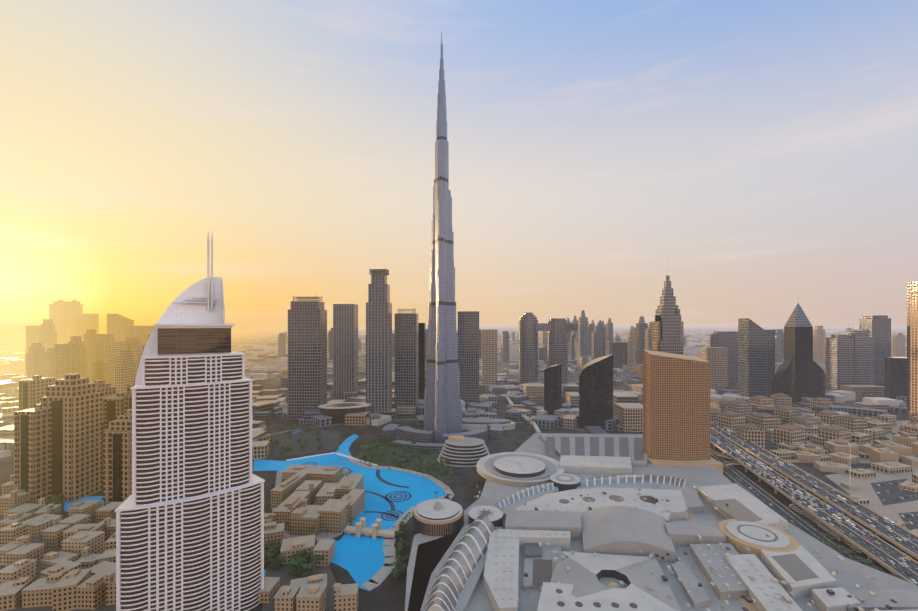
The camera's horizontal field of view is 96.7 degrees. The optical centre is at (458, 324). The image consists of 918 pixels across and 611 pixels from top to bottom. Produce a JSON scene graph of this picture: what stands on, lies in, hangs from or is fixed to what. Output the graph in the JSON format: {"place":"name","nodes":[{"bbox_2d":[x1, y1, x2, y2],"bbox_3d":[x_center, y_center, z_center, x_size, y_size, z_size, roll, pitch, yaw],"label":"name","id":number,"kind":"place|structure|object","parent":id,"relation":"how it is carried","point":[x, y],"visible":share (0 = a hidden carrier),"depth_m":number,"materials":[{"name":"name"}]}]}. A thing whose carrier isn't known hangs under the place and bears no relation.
{"place":"outdoors","nodes":[
{"label":"outdoors","id":0,"kind":"place"},
{"bbox_2d":[0,515,335,610],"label":"old town paving","id":1,"kind":"structure","parent":0,"point":[284,574],"depth_m":363.55,"materials":[{"name":"grey stone"}]},
{"bbox_2d":[64,430,445,590],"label":"lake","id":2,"kind":"structure","parent":0,"point":[361,560],"depth_m":528.92,"materials":[{"name":"liquid"}]},
{"bbox_2d":[302,462,411,520],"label":"fountain rings","id":3,"kind":"object","parent":2,"relation":"on","point":[389,501],"visible":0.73,"depth_m":531.88,"materials":[{"name":"blue"}]},
{"bbox_2d":[0,325,906,340],"bbox_3d":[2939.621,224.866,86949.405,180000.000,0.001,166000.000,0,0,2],"label":"sea","id":4,"kind":"structure","parent":0,"point":[686,328],"depth_m":31917.44,"materials":[{"name":"grey"}]},
{"bbox_2d":[0,327,917,610],"bbox_3d":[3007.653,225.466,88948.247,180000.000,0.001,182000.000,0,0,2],"label":"ground","id":5,"kind":"structure","parent":0,"point":[466,487],"depth_m":736.66,"materials":[{"name":"grey concrete"}]},
{"bbox_2d":[14,404,48,503],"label":"apartment tower","id":6,"kind":"structure","parent":5,"relation":"on","point":[31,451],"depth_m":503.55,"materials":[{"name":"beige concrete"}]},
{"bbox_2d":[26,326,40,352],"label":"biz bay","id":7,"kind":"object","parent":5,"relation":"on","point":[32,332],"visible":0.29,"depth_m":1810.59,"materials":[{"name":"beige concrete"}]},
{"bbox_2d":[26,343,44,378],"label":"biz bay","id":8,"kind":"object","parent":5,"relation":"on","point":[35,354],"visible":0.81,"depth_m":1331.66,"materials":[{"name":"beige concrete"}]},
{"bbox_2d":[19,375,54,410],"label":"apartment building","id":9,"kind":"structure","parent":5,"relation":"on","point":[32,391],"depth_m":712.69,"materials":[{"name":"beige concrete"}]},
{"bbox_2d":[39,319,56,351],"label":"biz bay","id":10,"kind":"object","parent":5,"relation":"on","point":[47,335],"visible":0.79,"depth_m":1666.52,"materials":[{"name":"beige concrete"}]},
{"bbox_2d":[42,347,53,376],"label":"biz bay","id":11,"kind":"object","parent":5,"relation":"on","point":[48,364],"visible":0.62,"depth_m":1284.58,"materials":[{"name":"beige concrete"}]},
{"bbox_2d":[48,300,68,343],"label":"biz bay","id":12,"kind":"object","parent":5,"relation":"on","point":[57,312],"visible":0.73,"depth_m":2207.43,"materials":[{"name":"beige concrete"}]},
{"bbox_2d":[54,344,77,379],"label":"biz bay","id":13,"kind":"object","parent":5,"relation":"on","point":[65,358],"visible":0.64,"depth_m":1171.01,"materials":[{"name":"beige concrete"}]},
{"bbox_2d":[40,374,101,501],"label":"apartment tower","id":14,"kind":"structure","parent":5,"relation":"on","point":[72,403],"depth_m":522.12,"materials":[{"name":"beige concrete"}]},
{"bbox_2d":[66,295,83,343],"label":"biz bay","id":15,"kind":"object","parent":5,"relation":"on","point":[73,307],"visible":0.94,"depth_m":2205.52,"materials":[{"name":"beige concrete"}]},
{"bbox_2d":[68,336,85,376],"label":"biz bay","id":16,"kind":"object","parent":5,"relation":"on","point":[81,356],"visible":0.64,"depth_m":1263.71,"materials":[{"name":"beige concrete"}]},
{"bbox_2d":[75,314,98,340],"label":"biz bay","id":17,"kind":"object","parent":5,"relation":"on","point":[83,322],"visible":0.36,"depth_m":2087.41,"materials":[{"name":"beige concrete"}]},
{"bbox_2d":[84,329,95,382],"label":"biz bay","id":18,"kind":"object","parent":5,"relation":"on","point":[90,340],"visible":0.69,"depth_m":1419.32,"materials":[{"name":"beige concrete"}]},
{"bbox_2d":[91,361,106,382],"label":"biz bay","id":19,"kind":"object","parent":5,"relation":"on","point":[94,371],"visible":0.29,"depth_m":1319.42,"materials":[{"name":"beige concrete"}]},
{"bbox_2d":[102,422,102,480],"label":"old town tower","id":20,"kind":"structure","parent":5,"relation":"on","point":[102,451],"depth_m":586.64,"materials":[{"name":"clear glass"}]},
{"bbox_2d":[96,334,113,380],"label":"biz bay","id":21,"kind":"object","parent":5,"relation":"on","point":[103,342],"visible":0.43,"depth_m":1319.76,"materials":[{"name":"beige concrete"}]},
{"bbox_2d":[94,380,116,397],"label":"apartment building","id":22,"kind":"structure","parent":5,"relation":"on","point":[105,389],"depth_m":646.97,"materials":[{"name":"beige concrete"}]},
{"bbox_2d":[102,392,126,473],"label":"apartment tower","id":23,"kind":"structure","parent":5,"relation":"on","point":[112,407],"depth_m":617.07,"materials":[{"name":"beige concrete"}]},
{"bbox_2d":[104,409,131,505],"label":"apartment tower","id":24,"kind":"structure","parent":5,"relation":"on","point":[118,460],"depth_m":499.18,"materials":[{"name":"beige concrete"}]},
{"bbox_2d":[107,341,130,386],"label":"biz bay","id":25,"kind":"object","parent":5,"relation":"on","point":[115,347],"visible":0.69,"depth_m":1235.94,"materials":[{"name":"beige concrete"}]},
{"bbox_2d":[107,314,133,340],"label":"biz bay","id":26,"kind":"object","parent":5,"relation":"on","point":[117,324],"visible":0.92,"depth_m":1647.38,"materials":[{"name":"beige concrete"}]},
{"bbox_2d":[114,350,134,392],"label":"biz bay","id":27,"kind":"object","parent":5,"relation":"on","point":[124,370],"visible":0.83,"depth_m":1047.23,"materials":[{"name":"beige concrete"}]},
{"bbox_2d":[123,380,134,414],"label":"apartment building","id":28,"kind":"structure","parent":5,"relation":"on","point":[127,401],"depth_m":597.74,"materials":[{"name":"beige concrete"}]},
{"bbox_2d":[126,337,141,353],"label":"biz bay","id":29,"kind":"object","parent":5,"relation":"on","point":[131,342],"visible":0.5,"depth_m":1282.58,"materials":[{"name":"beige concrete"}]},
{"bbox_2d":[129,329,143,343],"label":"biz bay","id":30,"kind":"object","parent":5,"relation":"on","point":[135,332],"visible":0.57,"depth_m":1476.18,"materials":[{"name":"beige concrete"}]},
{"bbox_2d":[133,344,145,379],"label":"biz bay","id":31,"kind":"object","parent":5,"relation":"on","point":[138,350],"visible":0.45,"depth_m":1164.40,"materials":[{"name":"beige concrete"}]},
{"bbox_2d":[126,326,154,343],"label":"biz bay","id":32,"kind":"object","parent":5,"relation":"on","point":[145,331],"visible":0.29,"depth_m":1577.92,"materials":[{"name":"beige concrete"}]},
{"bbox_2d":[136,346,144,374],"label":"biz bay","id":33,"kind":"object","parent":5,"relation":"on","point":[140,356],"visible":0.1,"depth_m":880.25,"materials":[{"name":"beige concrete"}]},
{"bbox_2d":[0,475,358,610],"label":"low-rise buildings","id":34,"kind":"structure","parent":5,"relation":"on","point":[78,570],"depth_m":375.59,"materials":[{"name":"beige concrete"}]},
{"bbox_2d":[115,230,264,610],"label":"skyscraper","id":35,"kind":"structure","parent":5,"relation":"on","point":[189,510],"depth_m":302.65,"materials":[{"name":"white concrete"}]},
{"bbox_2d":[288,295,326,418],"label":"skyscraper","id":36,"kind":"structure","parent":5,"relation":"on","point":[307,355],"depth_m":972.60,"materials":[{"name":"concrete"}]},
{"bbox_2d":[270,465,364,541],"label":"low-rise building complex","id":37,"kind":"structure","parent":5,"relation":"on","point":[304,498],"depth_m":490.60,"materials":[{"name":"beige"}]},
{"bbox_2d":[318,402,370,422],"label":"round building","id":38,"kind":"structure","parent":5,"relation":"on","point":[337,412],"depth_m":940.14,"materials":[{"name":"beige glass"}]},
{"bbox_2d":[333,304,357,396],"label":"skyscraper","id":39,"kind":"structure","parent":5,"relation":"on","point":[345,347],"depth_m":1275.50,"materials":[{"name":"concrete"}]},
{"bbox_2d":[286,452,453,590],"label":"promenade","id":40,"kind":"structure","parent":5,"relation":"on","point":[379,577],"depth_m":466.22,"materials":[{"name":"grey"}]},
{"bbox_2d":[281,456,905,580],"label":"palms","id":41,"kind":"object","parent":40,"relation":"on","point":[842,548],"visible":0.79,"depth_m":409.84,"materials":[{"name":"green plant"}]},
{"bbox_2d":[344,517,395,538],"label":"bridge","id":42,"kind":"structure","parent":5,"relation":"on","point":[375,531],"depth_m":434.48,"materials":[{"name":"beige stone"}]},
{"bbox_2d":[366,268,391,412],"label":"skyscraper","id":43,"kind":"structure","parent":5,"relation":"on","point":[378,351],"depth_m":986.30,"materials":[{"name":"concrete"}]},
{"bbox_2d":[395,308,418,413],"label":"skyscraper","id":44,"kind":"structure","parent":5,"relation":"on","point":[406,359],"depth_m":1025.72,"materials":[{"name":"concrete"}]},
{"bbox_2d":[419,323,425,398],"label":"skyscraper","id":45,"kind":"structure","parent":5,"relation":"on","point":[422,356],"depth_m":1132.71,"materials":[{"name":"black glass"}]},
{"bbox_2d":[424,33,461,440],"bbox_3d":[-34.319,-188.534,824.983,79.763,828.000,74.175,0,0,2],"label":"skyscraper","id":46,"kind":"structure","parent":5,"relation":"on","point":[442,408],"depth_m":831.79,"materials":[{"name":"silver metal"}]},
{"bbox_2d":[383,418,514,450],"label":"podium building","id":47,"kind":"structure","parent":5,"relation":"on","point":[479,428],"depth_m":798.38,"materials":[{"name":"grey concrete"}]},
{"bbox_2d":[0,328,906,458],"bbox_3d":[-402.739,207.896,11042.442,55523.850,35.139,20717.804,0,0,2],"label":"city","id":48,"kind":"object","parent":5,"relation":"on","point":[267,404],"visible":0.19,"depth_m":1143.55,"materials":[{"name":"concrete"}]},
{"bbox_2d":[437,435,489,466],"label":"terraced round building","id":49,"kind":"structure","parent":5,"relation":"on","point":[460,451],"depth_m":658.75,"materials":[{"name":"grey concrete"}]},
{"bbox_2d":[458,311,478,404],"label":"skyscraper","id":50,"kind":"structure","parent":5,"relation":"on","point":[468,342],"depth_m":1141.72,"materials":[{"name":"concrete"}]},
{"bbox_2d":[482,329,497,383],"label":"skyscraper","id":51,"kind":"structure","parent":5,"relation":"on","point":[489,355],"depth_m":1450.80,"materials":[{"name":"grey concrete"}]},
{"bbox_2d":[100,418,917,559],"bbox_3d":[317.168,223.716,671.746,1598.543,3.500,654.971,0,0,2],"label":"ground patches","id":52,"kind":"object","parent":5,"relation":"on","point":[330,439],"visible":0.17,"depth_m":676.72,"materials":[{"name":"green plant"}]},
{"bbox_2d":[10,410,912,576],"bbox_3d":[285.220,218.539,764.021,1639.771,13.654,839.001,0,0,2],"label":"trees","id":53,"kind":"object","parent":52,"relation":"on","point":[299,561],"visible":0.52,"depth_m":492.15,"materials":[{"name":"green plant"}]},
{"bbox_2d":[506,382,540,432],"bbox_3d":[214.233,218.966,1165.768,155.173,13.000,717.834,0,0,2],"label":"metro link bridge","id":54,"kind":"structure","parent":5,"relation":"on","point":[534,424],"depth_m":942.10,"materials":[{"name":"concrete"}]},
{"bbox_2d":[518,312,537,384],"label":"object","id":55,"kind":"structure","parent":5,"relation":"on","point":[527,352],"depth_m":1502.20,"materials":[{"name":"metal"}]},
{"bbox_2d":[523,383,543,395],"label":"building","id":56,"kind":"structure","parent":5,"relation":"on","point":[532,389],"depth_m":1207.79,"materials":[{"name":"white concrete"}]},
{"bbox_2d":[544,364,560,414],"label":"sail tower","id":57,"kind":"structure","parent":5,"relation":"on","point":[552,388],"depth_m":996.31,"materials":[{"name":"black glass"}]},
{"bbox_2d":[547,318,567,383],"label":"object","id":58,"kind":"structure","parent":5,"relation":"on","point":[557,343],"depth_m":1499.42,"materials":[{"name":"metal"}]},
{"bbox_2d":[536,323,577,330],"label":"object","id":59,"kind":"structure","parent":58,"relation":"on","point":[547,326],"depth_m":1505.62,"materials":[{"name":"metal"}]},
{"bbox_2d":[561,384,578,394],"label":"building","id":60,"kind":"structure","parent":5,"relation":"on","point":[569,388],"depth_m":1189.33,"materials":[{"name":"concrete"}]},
{"bbox_2d":[565,392,578,404],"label":"building","id":61,"kind":"structure","parent":5,"relation":"on","point":[571,397],"depth_m":1084.51,"materials":[{"name":"white concrete"}]},
{"bbox_2d":[580,357,587,369],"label":"building","id":62,"kind":"structure","parent":5,"relation":"on","point":[583,361],"depth_m":1979.70,"materials":[{"name":"grey concrete"}]},
{"bbox_2d":[278,310,904,370],"bbox_3d":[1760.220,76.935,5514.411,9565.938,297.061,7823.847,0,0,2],"label":"distant skyscrapers","id":63,"kind":"structure","parent":5,"relation":"on","point":[586,339],"depth_m":2406.32,"materials":[{"name":"grey glass"}]},
{"bbox_2d":[579,354,612,429],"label":"sail tower","id":64,"kind":"structure","parent":5,"relation":"on","point":[596,392],"depth_m":880.69,"materials":[{"name":"black glass"}]},
{"bbox_2d":[585,426,607,433],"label":"building","id":65,"kind":"structure","parent":5,"relation":"on","point":[594,430],"depth_m":805.69,"materials":[{"name":"concrete"}]},
{"bbox_2d":[609,342,622,368],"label":"skyscraper","id":66,"kind":"structure","parent":5,"relation":"on","point":[616,349],"depth_m":2060.03,"materials":[{"name":"grey glass"}]},
{"bbox_2d":[623,342,626,364],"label":"skyscraper","id":67,"kind":"structure","parent":5,"relation":"on","point":[624,353],"depth_m":2059.67,"materials":[{"name":"grey glass"}]},
{"bbox_2d":[613,392,638,404],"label":"building","id":68,"kind":"structure","parent":5,"relation":"on","point":[623,397],"depth_m":967.08,"materials":[{"name":"concrete"}]},
{"bbox_2d":[614,403,642,431],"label":"office","id":69,"kind":"structure","parent":5,"relation":"on","point":[628,415],"depth_m":860.25,"materials":[{"name":"white concrete"}]},
{"bbox_2d":[635,364,642,376],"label":"building","id":70,"kind":"structure","parent":5,"relation":"on","point":[638,369],"depth_m":1663.41,"materials":[{"name":"beige concrete"}]},
{"bbox_2d":[405,433,917,610],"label":"shopping mall","id":71,"kind":"structure","parent":5,"relation":"on","point":[575,522],"depth_m":359.69,"materials":[{"name":"grey"}]},
{"bbox_2d":[652,258,682,354],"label":"skyscraper","id":72,"kind":"structure","parent":5,"relation":"on","point":[667,330],"depth_m":990.63,"materials":[{"name":"metal"}]},
{"bbox_2d":[643,349,722,473],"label":"hotel building","id":73,"kind":"structure","parent":5,"relation":"on","point":[676,409],"depth_m":603.87,"materials":[{"name":"orange concrete"}]},
{"bbox_2d":[701,347,727,388],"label":"skyscraper","id":74,"kind":"structure","parent":5,"relation":"on","point":[716,358],"depth_m":1423.79,"materials":[{"name":"grey concrete"}]},
{"bbox_2d":[710,331,737,385],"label":"skyscraper","id":75,"kind":"structure","parent":5,"relation":"on","point":[728,339],"depth_m":1490.17,"materials":[{"name":"concrete"}]},
{"bbox_2d":[588,355,917,585],"bbox_3d":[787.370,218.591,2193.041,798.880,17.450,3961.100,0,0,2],"label":"highway","id":76,"kind":"structure","parent":5,"relation":"on","point":[885,551],"depth_m":481.93,"materials":[{"name":"grey asphalt"}]},
{"bbox_2d":[568,380,796,484],"bbox_3d":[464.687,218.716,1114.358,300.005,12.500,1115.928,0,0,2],"label":"ramps","id":77,"kind":"object","parent":76,"relation":"on","point":[726,463],"visible":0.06,"depth_m":642.36,"materials":[{"name":"concrete"}]},
{"bbox_2d":[617,372,917,582],"bbox_3d":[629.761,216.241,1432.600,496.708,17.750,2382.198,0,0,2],"label":"traffic","id":78,"kind":"object","parent":76,"relation":"on","point":[835,516],"visible":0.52,"depth_m":490.35,"materials":[{"name":"white"}]},
{"bbox_2d":[789,504,861,552],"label":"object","id":79,"kind":"object","parent":76,"relation":"on","point":[797,508],"visible":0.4,"depth_m":455.30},
{"bbox_2d":[738,318,774,397],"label":"skyscraper","id":80,"kind":"structure","parent":5,"relation":"on","point":[756,359],"depth_m":1185.67,"materials":[{"name":"grey glass"}]},
{"bbox_2d":[772,356,791,397],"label":"skyscraper","id":81,"kind":"structure","parent":5,"relation":"on","point":[782,382],"depth_m":1173.14,"materials":[{"name":"grey glass"}]},
{"bbox_2d":[784,303,812,401],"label":"skyscraper","id":82,"kind":"structure","parent":5,"relation":"on","point":[798,337],"depth_m":1181.73,"materials":[{"name":"grey glass"}]},
{"bbox_2d":[710,426,911,540],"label":"street lights","id":83,"kind":"object","parent":5,"relation":"on","point":[849,486],"visible":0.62,"depth_m":556.05,"materials":[{"name":"metal"}]},
{"bbox_2d":[710,393,917,464],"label":"low-rise buildings","id":84,"kind":"structure","parent":5,"relation":"on","point":[844,439],"depth_m":769.12,"materials":[{"name":"brown concrete"}]},
{"bbox_2d":[807,356,825,397],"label":"skyscraper","id":85,"kind":"structure","parent":5,"relation":"on","point":[816,381],"depth_m":1170.46,"materials":[{"name":"grey glass"}]},
{"bbox_2d":[826,334,854,390],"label":"skyscraper","id":86,"kind":"structure","parent":5,"relation":"on","point":[840,358],"depth_m":1378.51,"materials":[{"name":"metal"}]},
{"bbox_2d":[847,331,873,384],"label":"skyscraper","id":87,"kind":"structure","parent":5,"relation":"on","point":[864,356],"depth_m":1375.84,"materials":[{"name":"metal"}]},
{"bbox_2d":[840,385,883,397],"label":"building","id":88,"kind":"structure","parent":5,"relation":"on","point":[875,391],"depth_m":1255.12,"materials":[{"name":"white concrete"}]},
{"bbox_2d":[813,451,917,561],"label":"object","id":89,"kind":"structure","parent":5,"relation":"on","point":[896,491],"depth_m":576.94,"materials":[{"name":"concrete"}]},
{"bbox_2d":[859,315,890,385],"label":"skyscraper","id":90,"kind":"structure","parent":5,"relation":"on","point":[878,327],"depth_m":1472.27,"materials":[{"name":"grey glass"}]},
{"bbox_2d":[863,397,899,410],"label":"building","id":91,"kind":"structure","parent":5,"relation":"on","point":[888,401],"depth_m":1065.93,"materials":[{"name":"white concrete"}]},
{"bbox_2d":[884,357,906,398],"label":"oval tower","id":92,"kind":"structure","parent":5,"relation":"on","point":[895,376],"depth_m":1175.76,"materials":[{"name":"grey glass"}]},
{"bbox_2d":[907,281,917,416],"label":"high-rise building","id":93,"kind":"structure","parent":5,"relation":"on","point":[912,287],"depth_m":993.61,"materials":[{"name":"concrete"}]},
{"bbox_2d":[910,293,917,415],"bbox_3d":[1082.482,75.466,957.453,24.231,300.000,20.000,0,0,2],"label":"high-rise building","id":94,"kind":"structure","parent":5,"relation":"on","point":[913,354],"depth_m":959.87,"materials":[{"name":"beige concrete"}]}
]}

